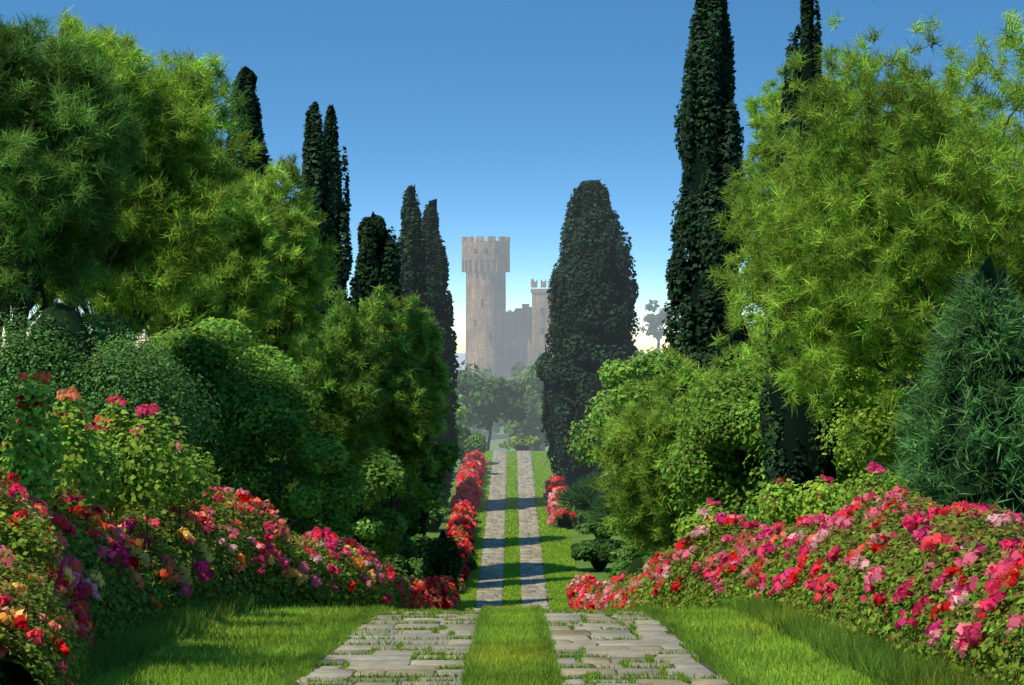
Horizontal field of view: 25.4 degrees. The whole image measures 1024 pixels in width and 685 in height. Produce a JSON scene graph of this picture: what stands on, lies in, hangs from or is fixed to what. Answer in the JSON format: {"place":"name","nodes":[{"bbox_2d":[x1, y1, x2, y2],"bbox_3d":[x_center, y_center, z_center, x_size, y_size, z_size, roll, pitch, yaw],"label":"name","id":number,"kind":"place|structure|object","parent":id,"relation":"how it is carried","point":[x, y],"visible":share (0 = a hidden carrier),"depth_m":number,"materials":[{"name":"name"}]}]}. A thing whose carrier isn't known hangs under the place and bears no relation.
{"place":"outdoors","nodes":[
{"label":"outdoors","id":0,"kind":"place"},
{"bbox_2d":[0,0,1023,352],"label":"sky","id":1,"kind":"structure","parent":0,"point":[494,111],"materials":[{"name":"blue"}]},
{"bbox_2d":[1,451,1023,684],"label":"lawn grass","id":2,"kind":"structure","parent":0,"point":[511,638],"depth_m":23.92,"materials":[{"name":"green plant"}]},
{"bbox_2d":[102,353,1023,684],"bbox_3d":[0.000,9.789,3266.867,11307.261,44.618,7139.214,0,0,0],"label":"terrain","id":3,"kind":"structure","parent":0,"point":[582,567],"depth_m":128.25,"materials":[{"name":"green plant"}]},
{"bbox_2d":[0,492,94,684],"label":"hedge roses","id":4,"kind":"object","parent":3,"relation":"on","point":[47,636],"visible":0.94,"depth_m":17.62,"materials":[{"name":"green plant"}]},
{"bbox_2d":[0,7,151,346],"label":"pine tree","id":5,"kind":"object","parent":3,"relation":"on","point":[67,172],"visible":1,"depth_m":37.36,"materials":[{"name":"green plant"}]},
{"bbox_2d":[0,303,222,467],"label":"juniper shrub","id":6,"kind":"object","parent":3,"relation":"on","point":[61,347],"visible":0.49,"depth_m":36.31,"materials":[{"name":"green plant"}]},
{"bbox_2d":[10,3,269,353],"bbox_3d":[-8.159,-0.503,45.008,6.644,12.070,6.423,0,0,0],"label":"pine tree","id":7,"kind":"object","parent":3,"relation":"on","point":[173,212],"visible":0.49,"depth_m":43.87,"materials":[{"name":"green plant"}]},
{"bbox_2d":[0,368,397,684],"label":"flowering bushes","id":8,"kind":"object","parent":3,"relation":"on","point":[169,537],"visible":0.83,"depth_m":26.91,"materials":[{"name":"green plant"}]},
{"bbox_2d":[120,172,291,385],"bbox_3d":[-8.090,1.060,56.105,5.353,11.903,5.355,0,0,0],"label":"pine tree","id":9,"kind":"object","parent":3,"relation":"on","point":[250,258],"visible":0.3,"depth_m":55.15,"materials":[{"name":"green plant"}]},
{"bbox_2d":[122,316,325,488],"bbox_3d":[-6.885,2.846,50.655,5.551,6.878,5.671,0,0,0],"label":"bush","id":10,"kind":"object","parent":3,"relation":"on","point":[209,348],"visible":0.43,"depth_m":49.28,"materials":[{"name":"green plant"}]},
{"bbox_2d":[198,66,294,505],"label":"cypress tree","id":11,"kind":"object","parent":3,"relation":"on","point":[246,78],"visible":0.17,"depth_m":89.72,"materials":[{"name":"green plant"}]},
{"bbox_2d":[231,150,340,507],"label":"pine tree","id":12,"kind":"object","parent":3,"relation":"on","point":[299,253],"visible":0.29,"depth_m":65.20,"materials":[{"name":"green plant"}]},
{"bbox_2d":[211,393,367,543],"bbox_3d":[-4.709,3.622,48.169,2.742,5.119,3.389,0,0,27],"label":"bush","id":13,"kind":"object","parent":3,"relation":"on","point":[308,507],"visible":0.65,"depth_m":47.88,"materials":[{"name":"green plant"}]},
{"bbox_2d":[197,283,396,528],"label":"cedar tree","id":14,"kind":"object","parent":3,"relation":"on","point":[340,374],"visible":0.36,"depth_m":73.60,"materials":[{"name":"green plant"}]},
{"bbox_2d":[291,101,342,486],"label":"cypress tree","id":15,"kind":"object","parent":3,"relation":"on","point":[318,173],"visible":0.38,"depth_m":99.61,"materials":[{"name":"green plant"}]},
{"bbox_2d":[323,104,360,511],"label":"cypress tree","id":16,"kind":"object","parent":3,"relation":"on","point":[342,217],"visible":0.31,"depth_m":103.70,"materials":[{"name":"green plant"}]},
{"bbox_2d":[333,448,408,559],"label":"bush","id":17,"kind":"object","parent":3,"relation":"on","point":[382,529],"visible":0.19,"depth_m":84.89,"materials":[{"name":"green plant"}]},
{"bbox_2d":[349,212,411,536],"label":"cypress tree","id":18,"kind":"object","parent":3,"relation":"on","point":[377,261],"visible":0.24,"depth_m":119.09,"materials":[{"name":"green plant"}]},
{"bbox_2d":[351,542,425,610],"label":"hedge roses","id":19,"kind":"object","parent":3,"relation":"on","point":[407,591],"visible":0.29,"depth_m":49.93,"materials":[{"name":"red plant"}]},
{"bbox_2d":[355,485,422,531],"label":"laurel shrub","id":20,"kind":"object","parent":3,"relation":"on","point":[412,505],"visible":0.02,"depth_m":110.01,"materials":[{"name":"green plant"}]},
{"bbox_2d":[388,532,419,560],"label":"loose shrub","id":21,"kind":"object","parent":3,"relation":"on","point":[406,548],"visible":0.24,"depth_m":107.62,"materials":[{"name":"green plant"}]},
{"bbox_2d":[382,554,432,578],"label":"loose shrub","id":22,"kind":"object","parent":3,"relation":"on","point":[400,564],"visible":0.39,"depth_m":99.78,"materials":[{"name":"green plant"}]},
{"bbox_2d":[357,284,458,525],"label":"cedar tree","id":23,"kind":"object","parent":3,"relation":"on","point":[417,382],"visible":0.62,"depth_m":106.95,"materials":[{"name":"green plant"}]},
{"bbox_2d":[397,184,437,448],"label":"cypress tree","id":24,"kind":"object","parent":3,"relation":"on","point":[412,237],"visible":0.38,"depth_m":139.51,"materials":[{"name":"green plant"}]},
{"bbox_2d":[406,509,432,536],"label":"loose shrub","id":25,"kind":"object","parent":3,"relation":"on","point":[414,529],"visible":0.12,"depth_m":122.15,"materials":[{"name":"green plant"}]},
{"bbox_2d":[410,533,434,562],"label":"loose shrub","id":26,"kind":"object","parent":3,"relation":"on","point":[418,540],"visible":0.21,"depth_m":112.57,"materials":[{"name":"green plant"}]},
{"bbox_2d":[408,419,463,539],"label":"bush","id":27,"kind":"object","parent":3,"relation":"on","point":[443,455],"visible":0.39,"depth_m":121.74,"materials":[{"name":"green plant"}]},
{"bbox_2d":[411,574,460,609],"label":"hedge roses","id":28,"kind":"object","parent":3,"relation":"on","point":[441,592],"visible":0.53,"depth_m":78.50,"materials":[{"name":"red plant"}]},
{"bbox_2d":[429,507,451,530],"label":"loose shrub","id":29,"kind":"object","parent":3,"relation":"on","point":[443,512],"visible":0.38,"depth_m":130.71,"materials":[{"name":"green plant"}]},
{"bbox_2d":[421,199,460,507],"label":"cypress tree","id":30,"kind":"object","parent":3,"relation":"on","point":[437,263],"visible":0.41,"depth_m":143.42,"materials":[{"name":"green plant"}]},
{"bbox_2d":[420,530,464,580],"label":"columnar shrub","id":31,"kind":"object","parent":3,"relation":"on","point":[443,553],"visible":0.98,"depth_m":96.66,"materials":[{"name":"green plant"}]},
{"bbox_2d":[434,499,477,593],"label":"hedge roses","id":32,"kind":"object","parent":3,"relation":"on","point":[462,525],"visible":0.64,"depth_m":120.72,"materials":[{"name":"red plant"}]},
{"bbox_2d":[453,405,466,444],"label":"broadleaf tree","id":33,"kind":"object","parent":3,"relation":"on","point":[462,432],"visible":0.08,"depth_m":165.54,"materials":[{"name":"green plant"}]},
{"bbox_2d":[456,376,474,421],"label":"distant tree","id":34,"kind":"object","parent":3,"relation":"on","point":[468,411],"visible":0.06,"depth_m":212.83,"materials":[{"name":"green plant"}]},
{"bbox_2d":[450,449,488,509],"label":"hedge roses","id":35,"kind":"object","parent":3,"relation":"on","point":[472,469],"visible":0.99,"depth_m":148.89,"materials":[{"name":"red plant"}]},
{"bbox_2d":[464,553,477,570],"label":"globe shrub","id":36,"kind":"object","parent":3,"relation":"on","point":[471,563],"visible":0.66,"depth_m":109.63,"materials":[{"name":"green plant"}]},
{"bbox_2d":[461,418,480,432],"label":"distant tree","id":37,"kind":"object","parent":3,"relation":"on","point":[469,425],"visible":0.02,"depth_m":279.15,"materials":[{"name":"green plant"}]},
{"bbox_2d":[458,426,488,462],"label":"globe shrub","id":38,"kind":"object","parent":3,"relation":"on","point":[472,442],"visible":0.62,"depth_m":175.17,"materials":[{"name":"green plant"}]},
{"bbox_2d":[460,368,504,436],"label":"distant tree","id":39,"kind":"object","parent":3,"relation":"on","point":[487,373],"visible":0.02,"depth_m":328.78,"materials":[{"name":"green plant"}]},
{"bbox_2d":[453,360,527,450],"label":"distant tree","id":40,"kind":"object","parent":3,"relation":"on","point":[490,398],"visible":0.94,"depth_m":213.01,"materials":[{"name":"green plant"}]},
{"bbox_2d":[462,236,553,379],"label":"castle","id":41,"kind":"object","parent":3,"relation":"on","point":[500,341],"visible":0.78,"depth_m":449.23,"materials":[{"name":"stone"}]},
{"bbox_2d":[296,451,732,684],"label":"path stones","id":42,"kind":"object","parent":3,"relation":"on","point":[656,636],"visible":0.71,"depth_m":26.02,"materials":[{"name":"stone"}]},
{"bbox_2d":[294,607,725,684],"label":"path joint grass","id":43,"kind":"structure","parent":42,"relation":"on","point":[592,676],"depth_m":22.93,"materials":[{"name":"green plant"}]},
{"bbox_2d":[498,435,539,450],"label":"yellow shrub","id":44,"kind":"object","parent":3,"relation":"on","point":[521,443],"visible":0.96,"depth_m":202.54,"materials":[{"name":"green plant"}]},
{"bbox_2d":[497,393,545,450],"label":"distant tree","id":45,"kind":"object","parent":3,"relation":"on","point":[534,413],"visible":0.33,"depth_m":232.50,"materials":[{"name":"green plant"}]},
{"bbox_2d":[501,389,546,450],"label":"distant tree","id":46,"kind":"object","parent":3,"relation":"on","point":[526,424],"visible":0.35,"depth_m":233.12,"materials":[{"name":"green plant"}]},
{"bbox_2d":[508,360,546,450],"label":"distant tree","id":47,"kind":"object","parent":3,"relation":"on","point":[530,380],"visible":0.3,"depth_m":233.69,"materials":[{"name":"green plant"}]},
{"bbox_2d":[505,361,550,384],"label":"distant tree","id":48,"kind":"object","parent":3,"relation":"on","point":[517,370],"visible":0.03,"depth_m":330.60,"materials":[{"name":"green plant"}]},
{"bbox_2d":[529,442,552,450],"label":"distant tree","id":49,"kind":"object","parent":3,"relation":"on","point":[532,447],"depth_m":278.24,"materials":[{"name":"green plant"}]},
{"bbox_2d":[543,475,575,528],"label":"hedge roses","id":50,"kind":"object","parent":3,"relation":"on","point":[559,512],"visible":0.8,"depth_m":135.25,"materials":[{"name":"red plant"}]},
{"bbox_2d":[567,503,594,523],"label":"loose shrub","id":51,"kind":"object","parent":3,"relation":"on","point":[576,508],"visible":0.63,"depth_m":133.63,"materials":[{"name":"green plant"}]},
{"bbox_2d":[552,471,613,507],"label":"juniper shrub","id":52,"kind":"object","parent":3,"relation":"on","point":[580,492],"visible":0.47,"depth_m":133.65,"materials":[{"name":"green plant"}]},
{"bbox_2d":[534,179,639,491],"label":"cypress tree","id":53,"kind":"object","parent":3,"relation":"on","point":[593,289],"visible":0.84,"depth_m":147.98,"materials":[{"name":"green plant"}]},
{"bbox_2d":[565,574,618,610],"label":"hedge roses","id":54,"kind":"object","parent":3,"relation":"on","point":[585,591],"visible":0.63,"depth_m":79.76,"materials":[{"name":"red plant"}]},
{"bbox_2d":[570,537,621,570],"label":"globe shrub","id":55,"kind":"object","parent":3,"relation":"on","point":[596,551],"visible":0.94,"depth_m":111.34,"materials":[{"name":"green plant"}]},
{"bbox_2d":[574,523,630,539],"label":"loose shrub","id":56,"kind":"object","parent":3,"relation":"on","point":[604,532],"visible":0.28,"depth_m":124.65,"materials":[{"name":"green plant"}]},
{"bbox_2d":[577,486,644,534],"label":"juniper shrub","id":57,"kind":"object","parent":3,"relation":"on","point":[596,515],"visible":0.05,"depth_m":119.40,"materials":[{"name":"green plant"}]},
{"bbox_2d":[565,346,672,478],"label":"shrub","id":58,"kind":"object","parent":3,"relation":"on","point":[613,375],"visible":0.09,"depth_m":126.97,"materials":[{"name":"green plant"}]},
{"bbox_2d":[608,556,649,578],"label":"loose shrub","id":59,"kind":"object","parent":3,"relation":"on","point":[632,567],"visible":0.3,"depth_m":99.97,"materials":[{"name":"green plant"}]},
{"bbox_2d":[608,541,653,565],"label":"loose shrub","id":60,"kind":"object","parent":3,"relation":"on","point":[624,553],"visible":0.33,"depth_m":108.45,"materials":[{"name":"green plant"}]},
{"bbox_2d":[602,546,671,610],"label":"hedge roses","id":61,"kind":"object","parent":3,"relation":"on","point":[619,593],"visible":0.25,"depth_m":53.75,"materials":[{"name":"red plant"}]},
{"bbox_2d":[604,377,676,530],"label":"shrub","id":62,"kind":"object","parent":3,"relation":"on","point":[620,398],"visible":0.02,"depth_m":96.96,"materials":[{"name":"green plant"}]},
{"bbox_2d":[643,551,654,566],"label":"loose shrub","id":63,"kind":"object","parent":3,"relation":"on","point":[646,559],"visible":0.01,"depth_m":97.83,"materials":[{"name":"green plant"}]},
{"bbox_2d":[638,299,672,350],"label":"umbrella pine tree","id":64,"kind":"object","parent":3,"relation":"on","point":[653,320],"visible":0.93,"depth_m":419.05,"materials":[{"name":"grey plant"}]},
{"bbox_2d":[585,328,762,558],"bbox_3d":[5.316,3.959,66.088,6.499,8.931,6.523,0,0,0],"label":"shrub","id":65,"kind":"object","parent":3,"relation":"on","point":[637,443],"visible":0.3,"depth_m":64.83,"materials":[{"name":"green plant"}]},
{"bbox_2d":[661,0,755,412],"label":"cypress tree","id":66,"kind":"object","parent":3,"relation":"on","point":[707,120],"visible":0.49,"depth_m":73.31,"materials":[{"name":"green plant"}]},
{"bbox_2d":[661,308,767,398],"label":"broadleaf tree","id":67,"kind":"object","parent":3,"relation":"on","point":[751,330],"depth_m":83.47,"materials":[{"name":"green plant"}]},
{"bbox_2d":[660,341,925,531],"bbox_3d":[7.941,3.753,59.750,6.887,7.597,7.216,0,0,-41],"label":"shrub","id":68,"kind":"object","parent":3,"relation":"on","point":[728,445],"visible":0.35,"depth_m":59.02,"materials":[{"name":"green plant"}]},
{"bbox_2d":[732,323,855,483],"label":"cedar tree","id":69,"kind":"object","parent":3,"relation":"on","point":[754,339],"depth_m":72.65,"materials":[{"name":"green plant"}]},
{"bbox_2d":[758,0,850,529],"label":"cypress tree","id":70,"kind":"object","parent":3,"relation":"on","point":[800,459],"visible":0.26,"depth_m":51.66,"materials":[{"name":"green plant"}]},
{"bbox_2d":[624,461,1023,684],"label":"hedge roses","id":71,"kind":"object","parent":3,"relation":"on","point":[935,576],"visible":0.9,"depth_m":25.21,"materials":[{"name":"pink plant"}]},
{"bbox_2d":[704,43,982,470],"bbox_3d":[9.295,-0.252,62.050,8.384,16.016,8.024,0,0,0],"label":"pine tree","id":72,"kind":"object","parent":3,"relation":"on","point":[764,162],"visible":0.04,"depth_m":61.18,"materials":[{"name":"green plant"}]},
{"bbox_2d":[762,323,940,478],"bbox_3d":[9.231,3.315,58.481,5.804,7.777,7.821,0,0,23],"label":"shrub","id":73,"kind":"object","parent":3,"relation":"on","point":[841,452],"visible":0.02,"depth_m":57.28,"materials":[{"name":"green plant"}]},
{"bbox_2d":[706,0,1023,467],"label":"pine tree","id":74,"kind":"object","parent":3,"relation":"on","point":[912,178],"visible":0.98,"depth_m":41.20,"materials":[{"name":"green plant"}]},
{"bbox_2d":[806,303,957,493],"bbox_3d":[8.975,2.620,50.038,5.039,6.964,4.793,0,0,0],"label":"shrub","id":75,"kind":"object","parent":3,"relation":"on","point":[877,429],"visible":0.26,"depth_m":48.91,"materials":[{"name":"green plant"}]},
{"bbox_2d":[878,256,1023,546],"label":"conifer tree","id":76,"kind":"object","parent":3,"relation":"on","point":[975,442],"visible":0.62,"depth_m":34.49,"materials":[{"name":"green plant"}]}
]}

